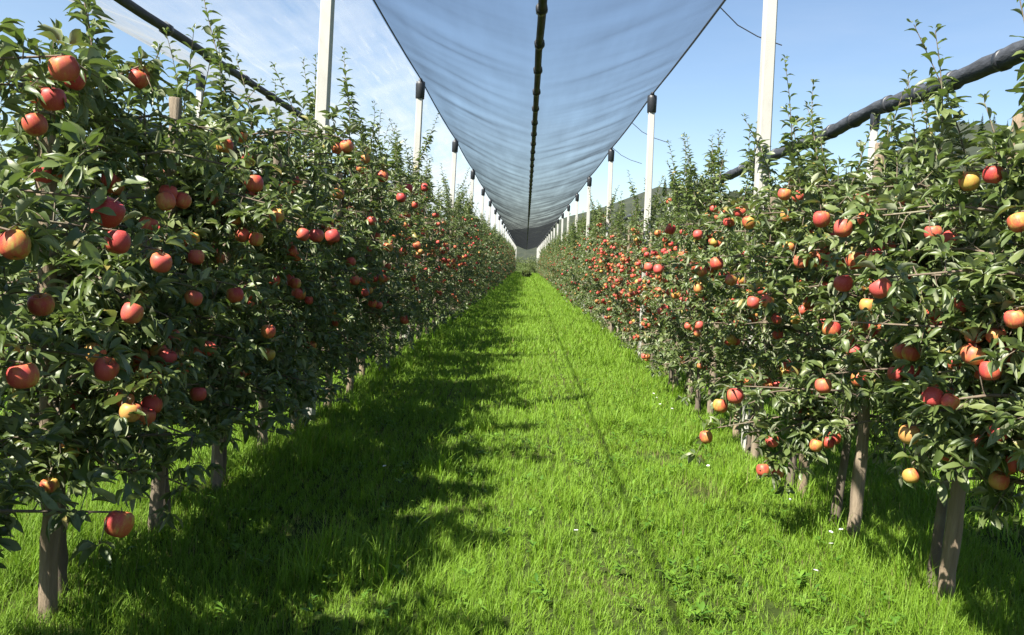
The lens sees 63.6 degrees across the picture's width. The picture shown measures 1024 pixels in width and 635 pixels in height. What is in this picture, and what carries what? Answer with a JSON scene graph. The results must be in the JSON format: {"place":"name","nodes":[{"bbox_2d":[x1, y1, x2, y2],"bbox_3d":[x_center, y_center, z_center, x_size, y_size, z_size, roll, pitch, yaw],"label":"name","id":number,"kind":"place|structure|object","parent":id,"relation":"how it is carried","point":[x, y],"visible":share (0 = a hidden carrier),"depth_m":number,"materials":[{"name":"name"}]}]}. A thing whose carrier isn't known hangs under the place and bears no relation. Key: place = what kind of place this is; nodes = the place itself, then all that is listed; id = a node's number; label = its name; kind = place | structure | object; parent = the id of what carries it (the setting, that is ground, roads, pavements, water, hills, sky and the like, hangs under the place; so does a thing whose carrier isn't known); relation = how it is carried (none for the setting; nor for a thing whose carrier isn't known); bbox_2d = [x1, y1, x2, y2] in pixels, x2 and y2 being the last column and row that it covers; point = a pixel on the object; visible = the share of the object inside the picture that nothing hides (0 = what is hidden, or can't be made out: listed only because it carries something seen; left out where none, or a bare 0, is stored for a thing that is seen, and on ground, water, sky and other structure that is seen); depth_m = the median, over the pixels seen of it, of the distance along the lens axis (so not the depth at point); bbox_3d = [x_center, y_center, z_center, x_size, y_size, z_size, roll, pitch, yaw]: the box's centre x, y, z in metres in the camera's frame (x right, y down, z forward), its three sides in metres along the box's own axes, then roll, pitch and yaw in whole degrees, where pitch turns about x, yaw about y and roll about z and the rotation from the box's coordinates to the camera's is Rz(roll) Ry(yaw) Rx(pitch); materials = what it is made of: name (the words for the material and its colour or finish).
{"place":"outdoors","nodes":[
{"label":"outdoors","id":0,"kind":"place"},
{"bbox_2d":[4,187,710,262],"bbox_3d":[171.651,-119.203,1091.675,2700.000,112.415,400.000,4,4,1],"label":"hills","id":1,"kind":"structure","parent":0,"point":[524,253],"depth_m":1001.98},
{"bbox_2d":[0,259,1023,634],"bbox_3d":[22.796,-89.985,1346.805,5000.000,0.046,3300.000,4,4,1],"label":"ground","id":2,"kind":"structure","parent":0,"point":[770,617],"depth_m":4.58,"materials":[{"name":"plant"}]},
{"bbox_2d":[0,101,37,335],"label":"apple tree","id":3,"kind":"object","parent":2,"relation":"on","point":[1,155],"visible":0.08,"depth_m":9.61,"materials":[{"name":"green plant"}]},
{"bbox_2d":[35,85,61,622],"bbox_3d":[-1.881,0.267,3.347,0.106,2.479,0.101,-1,5,-41],"label":"wooden stake","id":4,"kind":"object","parent":2,"relation":"on","point":[48,576],"visible":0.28,"depth_m":3.38,"materials":[{"name":"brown wood"}]},
{"bbox_2d":[0,17,150,568],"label":"apple tree","id":5,"kind":"object","parent":2,"relation":"on","point":[23,238],"visible":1,"depth_m":2.47,"materials":[{"name":"green plant"}]},
{"bbox_2d":[0,0,281,598],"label":"apple tree","id":6,"kind":"object","parent":2,"relation":"on","point":[154,341],"visible":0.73,"depth_m":3.38,"materials":[{"name":"green plant"}]},
{"bbox_2d":[148,97,181,533],"bbox_3d":[-1.866,0.134,4.428,0.098,2.592,0.099,6,4,12],"label":"wooden stake","id":7,"kind":"object","parent":2,"relation":"on","point":[158,485],"visible":0.29,"depth_m":4.46,"materials":[{"name":"brown wood"}]},
{"bbox_2d":[5,47,333,525],"bbox_3d":[-1.829,-0.128,4.540,1.586,2.703,1.348,1,4,-29],"label":"apple tree","id":8,"kind":"object","parent":2,"relation":"on","point":[240,372],"visible":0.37,"depth_m":4.42,"materials":[{"name":"green plant"}]},
{"bbox_2d":[196,74,205,117],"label":"white post","id":9,"kind":"object","parent":2,"relation":"on","point":[199,93],"visible":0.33,"depth_m":14.71,"materials":[{"name":"concrete"}]},
{"bbox_2d":[211,133,236,491],"bbox_3d":[-1.851,0.090,5.293,0.110,2.561,0.114,2,4,-35],"label":"wooden stake","id":10,"kind":"object","parent":2,"relation":"on","point":[216,456],"visible":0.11,"depth_m":5.29,"materials":[{"name":"brown wood"}]},
{"bbox_2d":[160,0,362,482],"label":"apple tree","id":11,"kind":"object","parent":2,"relation":"on","point":[280,362],"visible":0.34,"depth_m":5.32,"materials":[{"name":"green plant"}]},
{"bbox_2d":[257,130,282,449],"bbox_3d":[-1.831,-0.050,6.244,0.092,2.690,0.153,0,5,-40],"label":"wooden stake","id":12,"kind":"object","parent":2,"relation":"on","point":[262,404],"visible":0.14,"depth_m":6.28,"materials":[{"name":"brown wood"}]},
{"bbox_2d":[166,94,392,404],"bbox_3d":[-1.911,-0.300,6.336,1.468,2.768,1.501,5,4,18],"label":"apple tree","id":13,"kind":"object","parent":2,"relation":"on","point":[303,297],"visible":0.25,"depth_m":6.41,"materials":[{"name":"green plant"}]},
{"bbox_2d":[290,176,308,432],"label":"wooden stake","id":14,"kind":"object","parent":2,"relation":"on","point":[295,420],"visible":0.03,"depth_m":7.05,"materials":[{"name":"brown wood"}]},
{"bbox_2d":[233,61,394,404],"bbox_3d":[-1.769,-0.553,7.137,1.372,3.198,1.414,1,5,-30],"label":"apple tree","id":15,"kind":"object","parent":2,"relation":"on","point":[347,251],"visible":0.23,"depth_m":7.11,"materials":[{"name":"green plant"}]},
{"bbox_2d":[301,0,334,422],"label":"white post","id":16,"kind":"object","parent":2,"relation":"on","point":[325,52],"depth_m":7.35,"materials":[{"name":"concrete"}]},
{"bbox_2d":[324,173,342,408],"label":"wooden stake","id":17,"kind":"object","parent":2,"relation":"on","point":[339,176],"visible":0.16,"depth_m":8.02,"materials":[{"name":"brown wood"}]},
{"bbox_2d":[346,188,360,393],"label":"wooden stake","id":18,"kind":"object","parent":2,"relation":"on","point":[350,385],"visible":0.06,"depth_m":9.15,"materials":[{"name":"brown wood"}]},
{"bbox_2d":[300,46,416,376],"bbox_3d":[-1.633,-0.862,8.209,1.393,3.696,1.630,1,5,-36],"label":"apple tree","id":19,"kind":"object","parent":2,"relation":"on","point":[380,275],"visible":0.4,"depth_m":8.16,"materials":[{"name":"green plant"}]},
{"bbox_2d":[304,95,433,369],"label":"apple tree","id":20,"kind":"object","parent":2,"relation":"on","point":[391,225],"visible":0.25,"depth_m":9.10,"materials":[{"name":"green plant"}]},
{"bbox_2d":[325,100,415,372],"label":"apple tree","id":21,"kind":"object","parent":2,"relation":"on","point":[374,132],"visible":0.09,"depth_m":10.30,"materials":[{"name":"green plant"}]},
{"bbox_2d":[369,133,434,359],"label":"apple tree","id":22,"kind":"object","parent":2,"relation":"on","point":[404,249],"visible":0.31,"depth_m":11.45,"materials":[{"name":"green plant"}]},
{"bbox_2d":[375,122,437,355],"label":"apple tree","id":23,"kind":"object","parent":2,"relation":"on","point":[416,211],"visible":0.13,"depth_m":12.28,"materials":[{"name":"green plant"}]},
{"bbox_2d":[404,78,424,336],"bbox_3d":[-1.722,-1.671,14.457,0.161,4.930,0.168,3,4,1],"label":"white post","id":24,"kind":"object","parent":2,"relation":"on","point":[420,91],"visible":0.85,"depth_m":14.29,"materials":[{"name":"concrete"}]},
{"bbox_2d":[387,113,456,344],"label":"apple tree","id":25,"kind":"object","parent":2,"relation":"on","point":[437,292],"visible":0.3,"depth_m":14.23,"materials":[{"name":"green plant"}]},
{"bbox_2d":[399,138,448,349],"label":"apple tree","id":26,"kind":"object","parent":2,"relation":"on","point":[437,309],"visible":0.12,"depth_m":13.46,"materials":[{"name":"green plant"}]},
{"bbox_2d":[403,166,450,336],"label":"apple tree","id":27,"kind":"object","parent":2,"relation":"on","point":[443,250],"visible":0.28,"depth_m":15.33,"materials":[{"name":"green plant"}]},
{"bbox_2d":[418,168,455,328],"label":"apple tree","id":28,"kind":"object","parent":2,"relation":"on","point":[448,277],"visible":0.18,"depth_m":16.29,"materials":[{"name":"green plant"}]},
{"bbox_2d":[427,182,462,310],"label":"apple tree","id":29,"kind":"object","parent":2,"relation":"on","point":[454,220],"visible":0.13,"depth_m":18.42,"materials":[{"name":"green plant"}]},
{"bbox_2d":[425,195,468,319],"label":"apple tree","id":30,"kind":"object","parent":2,"relation":"on","point":[454,263],"visible":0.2,"depth_m":17.39,"materials":[{"name":"green plant"}]},
{"bbox_2d":[450,138,457,222],"bbox_3d":[-1.601,-2.146,21.439,0.161,4.930,0.168,3,4,1],"label":"white post","id":31,"kind":"object","parent":2,"relation":"on","point":[454,158],"visible":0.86,"depth_m":21.28,"materials":[{"name":"concrete"}]},
{"bbox_2d":[439,163,470,312],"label":"apple tree","id":32,"kind":"object","parent":2,"relation":"on","point":[459,245],"visible":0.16,"depth_m":20.45,"materials":[{"name":"green plant"}]},
{"bbox_2d":[442,180,473,311],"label":"apple tree","id":33,"kind":"object","parent":2,"relation":"on","point":[458,292],"visible":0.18,"depth_m":19.45,"materials":[{"name":"green plant"}]},
{"bbox_2d":[439,184,477,307],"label":"apple tree","id":34,"kind":"object","parent":2,"relation":"on","point":[465,235],"visible":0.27,"depth_m":21.35,"materials":[{"name":"green plant"}]},
{"bbox_2d":[444,190,476,303],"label":"apple tree","id":35,"kind":"object","parent":2,"relation":"on","point":[474,268],"visible":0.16,"depth_m":22.38,"materials":[{"name":"green plant"}]},
{"bbox_2d":[455,200,480,303],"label":"apple tree","id":36,"kind":"object","parent":2,"relation":"on","point":[473,243],"visible":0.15,"depth_m":25.47,"materials":[{"name":"green plant"}]},
{"bbox_2d":[457,237,480,303],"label":"apple tree","id":37,"kind":"object","parent":2,"relation":"on","point":[471,264],"visible":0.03,"depth_m":23.59,"materials":[{"name":"green plant"}]},
{"bbox_2d":[467,169,474,263],"bbox_3d":[-1.478,-2.620,28.417,0.161,4.930,0.168,4,4,1],"label":"white post","id":38,"kind":"object","parent":2,"relation":"on","point":[472,177],"visible":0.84,"depth_m":28.23,"materials":[{"name":"concrete"}]},
{"bbox_2d":[458,191,485,305],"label":"apple tree","id":39,"kind":"object","parent":2,"relation":"on","point":[471,218],"visible":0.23,"depth_m":24.56,"materials":[{"name":"green plant"}]},
{"bbox_2d":[463,196,486,285],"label":"apple tree","id":40,"kind":"object","parent":2,"relation":"on","point":[478,257],"visible":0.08,"depth_m":28.50,"materials":[{"name":"green plant"}]},
{"bbox_2d":[465,200,487,299],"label":"apple tree","id":41,"kind":"object","parent":2,"relation":"on","point":[479,263],"visible":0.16,"depth_m":27.52,"materials":[{"name":"green plant"}]},
{"bbox_2d":[463,193,491,298],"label":"apple tree","id":42,"kind":"object","parent":2,"relation":"on","point":[470,211],"visible":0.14,"depth_m":26.49,"materials":[{"name":"green plant"}]},
{"bbox_2d":[474,214,490,291],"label":"apple tree","id":43,"kind":"object","parent":2,"relation":"on","point":[486,253],"visible":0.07,"depth_m":30.54,"materials":[{"name":"green plant"}]},
{"bbox_2d":[475,210,494,293],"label":"apple tree","id":44,"kind":"object","parent":2,"relation":"on","point":[482,243],"visible":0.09,"depth_m":31.56,"materials":[{"name":"green plant"}]},
{"bbox_2d":[478,209,496,291],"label":"apple tree","id":45,"kind":"object","parent":2,"relation":"on","point":[489,234],"visible":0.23,"depth_m":34.70,"materials":[{"name":"green plant"}]},
{"bbox_2d":[483,213,498,289],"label":"apple tree","id":46,"kind":"object","parent":2,"relation":"on","point":[490,258],"visible":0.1,"depth_m":36.76,"materials":[{"name":"green plant"}]},
{"bbox_2d":[498,216,500,235],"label":"white post","id":47,"kind":"object","parent":2,"relation":"on","point":[499,217],"visible":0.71,"depth_m":56.15,"materials":[{"name":"concrete"}]},
{"bbox_2d":[373,0,439,112],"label":"ridge cable","id":48,"kind":"object","parent":47,"relation":"attached to","point":[400,46],"visible":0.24,"depth_m":11.58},
{"bbox_2d":[69,0,513,245],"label":"hail net","id":49,"kind":"object","parent":48,"relation":"hanging from","point":[143,32],"visible":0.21,"depth_m":12.77,"materials":[{"name":"fabric"}]},
{"bbox_2d":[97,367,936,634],"bbox_3d":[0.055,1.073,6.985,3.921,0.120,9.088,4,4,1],"label":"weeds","id":50,"kind":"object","parent":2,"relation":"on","point":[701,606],"visible":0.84,"depth_m":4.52,"materials":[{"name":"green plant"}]},
{"bbox_2d":[521,255,538,272],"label":"shrub","id":51,"kind":"object","parent":2,"relation":"on","point":[529,264],"visible":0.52,"depth_m":119.35,"materials":[{"name":"green plant"}]},
{"bbox_2d":[550,229,565,281],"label":"apple tree","id":52,"kind":"object","parent":2,"relation":"on","point":[559,241],"visible":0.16,"depth_m":46.07,"materials":[{"name":"green plant"}]},
{"bbox_2d":[552,220,574,290],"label":"apple tree","id":53,"kind":"object","parent":2,"relation":"on","point":[565,237],"visible":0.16,"depth_m":39.57,"materials":[{"name":"green plant"}]},
{"bbox_2d":[559,215,585,300],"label":"apple tree","id":54,"kind":"object","parent":2,"relation":"on","point":[568,258],"visible":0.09,"depth_m":33.77,"materials":[{"name":"green plant"}]},
{"bbox_2d":[560,211,585,300],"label":"apple tree","id":55,"kind":"object","parent":2,"relation":"on","point":[574,248],"visible":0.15,"depth_m":31.62,"materials":[{"name":"green plant"}]},
{"bbox_2d":[572,194,578,296],"bbox_3d":[2.707,-2.841,35.343,0.161,4.930,0.168,2,4,1],"label":"white post","id":56,"kind":"object","parent":2,"relation":"on","point":[576,209],"visible":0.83,"depth_m":35.17,"materials":[{"name":"concrete"}]},
{"bbox_2d":[562,217,591,306],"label":"apple tree","id":57,"kind":"object","parent":2,"relation":"on","point":[568,290],"visible":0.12,"depth_m":29.60,"materials":[{"name":"green plant"}]},
{"bbox_2d":[564,212,590,304],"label":"apple tree","id":58,"kind":"object","parent":2,"relation":"on","point":[574,238],"visible":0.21,"depth_m":30.64,"materials":[{"name":"green plant"}]},
{"bbox_2d":[566,213,593,303],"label":"apple tree","id":59,"kind":"object","parent":2,"relation":"on","point":[578,260],"visible":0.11,"depth_m":28.59,"materials":[{"name":"green plant"}]},
{"bbox_2d":[568,225,594,299],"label":"apple tree","id":60,"kind":"object","parent":2,"relation":"on","point":[572,276],"visible":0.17,"depth_m":27.48,"materials":[{"name":"green plant"}]},
{"bbox_2d":[583,177,591,307],"bbox_3d":[2.582,-2.366,28.359,0.161,4.930,0.168,2,4,1],"label":"white post","id":61,"kind":"object","parent":2,"relation":"on","point":[589,182],"visible":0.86,"depth_m":28.20,"materials":[{"name":"concrete"}]},
{"bbox_2d":[573,205,601,292],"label":"apple tree","id":62,"kind":"object","parent":2,"relation":"on","point":[587,238],"visible":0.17,"depth_m":26.37,"materials":[{"name":"green plant"}]},
{"bbox_2d":[575,219,603,309],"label":"apple tree","id":63,"kind":"object","parent":2,"relation":"on","point":[585,278],"visible":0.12,"depth_m":24.55,"materials":[{"name":"green plant"}]},
{"bbox_2d":[575,212,614,301],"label":"apple tree","id":64,"kind":"object","parent":2,"relation":"on","point":[581,286],"visible":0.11,"depth_m":23.50,"materials":[{"name":"green plant"}]},
{"bbox_2d":[574,188,617,320],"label":"apple tree","id":65,"kind":"object","parent":2,"relation":"on","point":[599,225],"visible":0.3,"depth_m":21.28,"materials":[{"name":"green plant"}]},
{"bbox_2d":[578,185,619,313],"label":"apple tree","id":66,"kind":"object","parent":2,"relation":"on","point":[594,211],"visible":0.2,"depth_m":22.57,"materials":[{"name":"green plant"}]},
{"bbox_2d":[572,206,627,312],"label":"apple tree","id":67,"kind":"object","parent":2,"relation":"on","point":[575,291],"visible":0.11,"depth_m":25.55,"materials":[{"name":"green plant"}]},
{"bbox_2d":[585,206,621,328],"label":"apple tree","id":68,"kind":"object","parent":2,"relation":"on","point":[594,258],"visible":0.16,"depth_m":20.37,"materials":[{"name":"green plant"}]},
{"bbox_2d":[583,207,631,330],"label":"apple tree","id":69,"kind":"object","parent":2,"relation":"on","point":[599,267],"visible":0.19,"depth_m":19.31,"materials":[{"name":"green plant"}]},
{"bbox_2d":[603,148,614,317],"bbox_3d":[2.473,-1.891,21.372,0.161,4.930,0.168,2,4,1],"label":"white post","id":70,"kind":"object","parent":2,"relation":"on","point":[611,152],"visible":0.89,"depth_m":21.21,"materials":[{"name":"concrete"}]},
{"bbox_2d":[590,191,643,326],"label":"apple tree","id":71,"kind":"object","parent":2,"relation":"on","point":[604,254],"visible":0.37,"depth_m":18.54,"materials":[{"name":"green plant"}]},
{"bbox_2d":[593,203,641,338],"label":"apple tree","id":72,"kind":"object","parent":2,"relation":"on","point":[613,247],"visible":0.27,"depth_m":17.34,"materials":[{"name":"green plant"}]},
{"bbox_2d":[596,170,663,346],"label":"apple tree","id":73,"kind":"object","parent":2,"relation":"on","point":[614,270],"visible":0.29,"depth_m":16.33,"materials":[{"name":"green plant"}]},
{"bbox_2d":[610,183,662,350],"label":"apple tree","id":74,"kind":"object","parent":2,"relation":"on","point":[635,270],"visible":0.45,"depth_m":14.46,"materials":[{"name":"green plant"}]},
{"bbox_2d":[607,178,667,334],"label":"apple tree","id":75,"kind":"object","parent":2,"relation":"on","point":[616,280],"visible":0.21,"depth_m":15.35,"materials":[{"name":"green plant"}]},
{"bbox_2d":[614,211,674,366],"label":"apple tree","id":76,"kind":"object","parent":2,"relation":"on","point":[639,288],"visible":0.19,"depth_m":13.53,"materials":[{"name":"green plant"}]},
{"bbox_2d":[638,94,656,358],"bbox_3d":[2.349,-1.418,14.412,0.161,4.930,0.168,2,4,1],"label":"white post","id":77,"kind":"object","parent":2,"relation":"on","point":[651,104],"visible":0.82,"depth_m":14.29,"materials":[{"name":"concrete"}]},
{"bbox_2d":[625,172,704,367],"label":"apple tree","id":78,"kind":"object","parent":2,"relation":"on","point":[645,252],"visible":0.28,"depth_m":12.35,"materials":[{"name":"green plant"}]},
{"bbox_2d":[626,157,727,384],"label":"apple tree","id":79,"kind":"object","parent":2,"relation":"on","point":[647,322],"visible":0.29,"depth_m":11.26,"materials":[{"name":"green plant"}]},
{"bbox_2d":[641,132,733,394],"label":"apple tree","id":80,"kind":"object","parent":2,"relation":"on","point":[677,206],"visible":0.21,"depth_m":10.33,"materials":[{"name":"green plant"}]},
{"bbox_2d":[644,129,736,411],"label":"apple tree","id":81,"kind":"object","parent":2,"relation":"on","point":[681,331],"visible":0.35,"depth_m":9.37,"materials":[{"name":"green plant"}]},
{"bbox_2d":[687,248,706,400],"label":"wooden stake","id":82,"kind":"object","parent":2,"relation":"on","point":[690,375],"visible":0.07,"depth_m":10.23,"materials":[{"name":"brown wood"}]},
{"bbox_2d":[644,122,792,433],"bbox_3d":[2.071,-0.354,8.160,1.577,3.155,1.247,4,4,1],"label":"apple tree","id":83,"kind":"object","parent":2,"relation":"on","point":[749,168],"visible":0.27,"depth_m":8.15,"materials":[{"name":"green plant"}]},
{"bbox_2d":[707,200,731,415],"bbox_3d":[2.313,0.018,9.248,0.096,2.690,0.102,2,4,-39],"label":"wooden stake","id":84,"kind":"object","parent":2,"relation":"on","point":[713,374],"visible":0.13,"depth_m":9.26,"materials":[{"name":"brown wood"}]},
{"bbox_2d":[732,203,749,439],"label":"wooden stake","id":85,"kind":"object","parent":2,"relation":"on","point":[736,430],"visible":0.1,"depth_m":8.05,"materials":[{"name":"brown wood"}]},
{"bbox_2d":[648,113,843,453],"bbox_3d":[2.082,-0.261,7.305,1.734,3.106,1.372,4,4,1],"label":"apple tree","id":86,"kind":"object","parent":2,"relation":"on","point":[731,339],"visible":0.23,"depth_m":7.25,"materials":[{"name":"green plant"}]},
{"bbox_2d":[741,0,777,451],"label":"white post","id":87,"kind":"object","parent":2,"relation":"on","point":[766,76],"depth_m":7.29,"materials":[{"name":"concrete"}]},
{"bbox_2d":[549,0,725,230],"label":"ridge cable","id":88,"kind":"object","parent":87,"relation":"attached to","point":[703,28],"visible":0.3,"depth_m":10.87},
{"bbox_2d":[404,0,671,249],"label":"hail net","id":89,"kind":"object","parent":88,"relation":"hanging from","point":[529,208],"visible":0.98,"depth_m":22.00,"materials":[{"name":"fabric"}]},
{"bbox_2d":[750,193,777,459],"bbox_3d":[2.200,0.212,7.213,0.098,2.592,0.099,3,3,-19],"label":"wooden stake","id":90,"kind":"object","parent":2,"relation":"on","point":[754,452],"visible":0.16,"depth_m":7.23,"materials":[{"name":"brown wood"}]},
{"bbox_2d":[686,54,887,488],"bbox_3d":[2.135,-0.253,6.170,1.547,3.246,1.242,4,4,1],"label":"apple tree","id":91,"kind":"object","parent":2,"relation":"on","point":[734,217],"visible":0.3,"depth_m":6.04,"materials":[{"name":"green plant"}]},
{"bbox_2d":[680,69,938,530],"bbox_3d":[1.990,-0.043,5.110,1.723,2.925,1.441,4,4,1],"label":"apple tree","id":92,"kind":"object","parent":2,"relation":"on","point":[801,430],"visible":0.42,"depth_m":5.08,"materials":[{"name":"green plant"}]},
{"bbox_2d":[797,203,826,497],"bbox_3d":[2.179,0.342,6.008,0.092,2.480,0.103,2,4,-17],"label":"wooden stake","id":93,"kind":"object","parent":2,"relation":"on","point":[804,480],"visible":0.09,"depth_m":6.02,"materials":[{"name":"brown wood"}]},
{"bbox_2d":[847,142,885,539],"bbox_3d":[2.156,0.285,5.050,0.093,2.689,0.157,2,4,-19],"label":"wooden stake","id":94,"kind":"object","parent":2,"relation":"on","point":[858,479],"visible":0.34,"depth_m":5.04,"materials":[{"name":"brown wood"}]},
{"bbox_2d":[712,18,1023,594],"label":"apple tree","id":95,"kind":"object","parent":2,"relation":"on","point":[883,359],"visible":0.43,"depth_m":4.08,"materials":[{"name":"green plant"}]},
{"bbox_2d":[860,113,880,289],"bbox_3d":[6.275,-1.202,14.748,0.161,4.930,0.168,4,4,1],"label":"white post","id":96,"kind":"object","parent":2,"relation":"on","point":[873,137],"visible":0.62,"depth_m":14.57,"materials":[{"name":"concrete"}]},
{"bbox_2d":[613,39,1023,222],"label":"rolled net","id":97,"kind":"object","parent":96,"relation":"attached to","point":[1002,60],"visible":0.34,"depth_m":12.86,"materials":[{"name":"black fabric"}]},
{"bbox_2d":[811,0,1023,536],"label":"apple tree","id":98,"kind":"object","parent":2,"relation":"on","point":[985,436],"visible":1,"depth_m":3.21,"materials":[{"name":"green plant"}]},
{"bbox_2d":[936,114,1023,604],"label":"wooden stake","id":99,"kind":"object","parent":2,"relation":"on","point":[953,533],"visible":0.23,"depth_m":4.09,"materials":[{"name":"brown wood"}]},
{"bbox_2d":[0,0,1023,226],"label":"sky","id":100,"kind":"structure","parent":0,"point":[858,51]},
{"bbox_2d":[656,121,1014,270],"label":"hill","id":101,"kind":"structure","parent":0,"point":[972,150],"depth_m":272.00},
{"bbox_2d":[708,132,1001,223],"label":"forest","id":102,"kind":"object","parent":101,"relation":"on","point":[735,195],"visible":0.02,"depth_m":281.20,"materials":[{"name":"green plant"}]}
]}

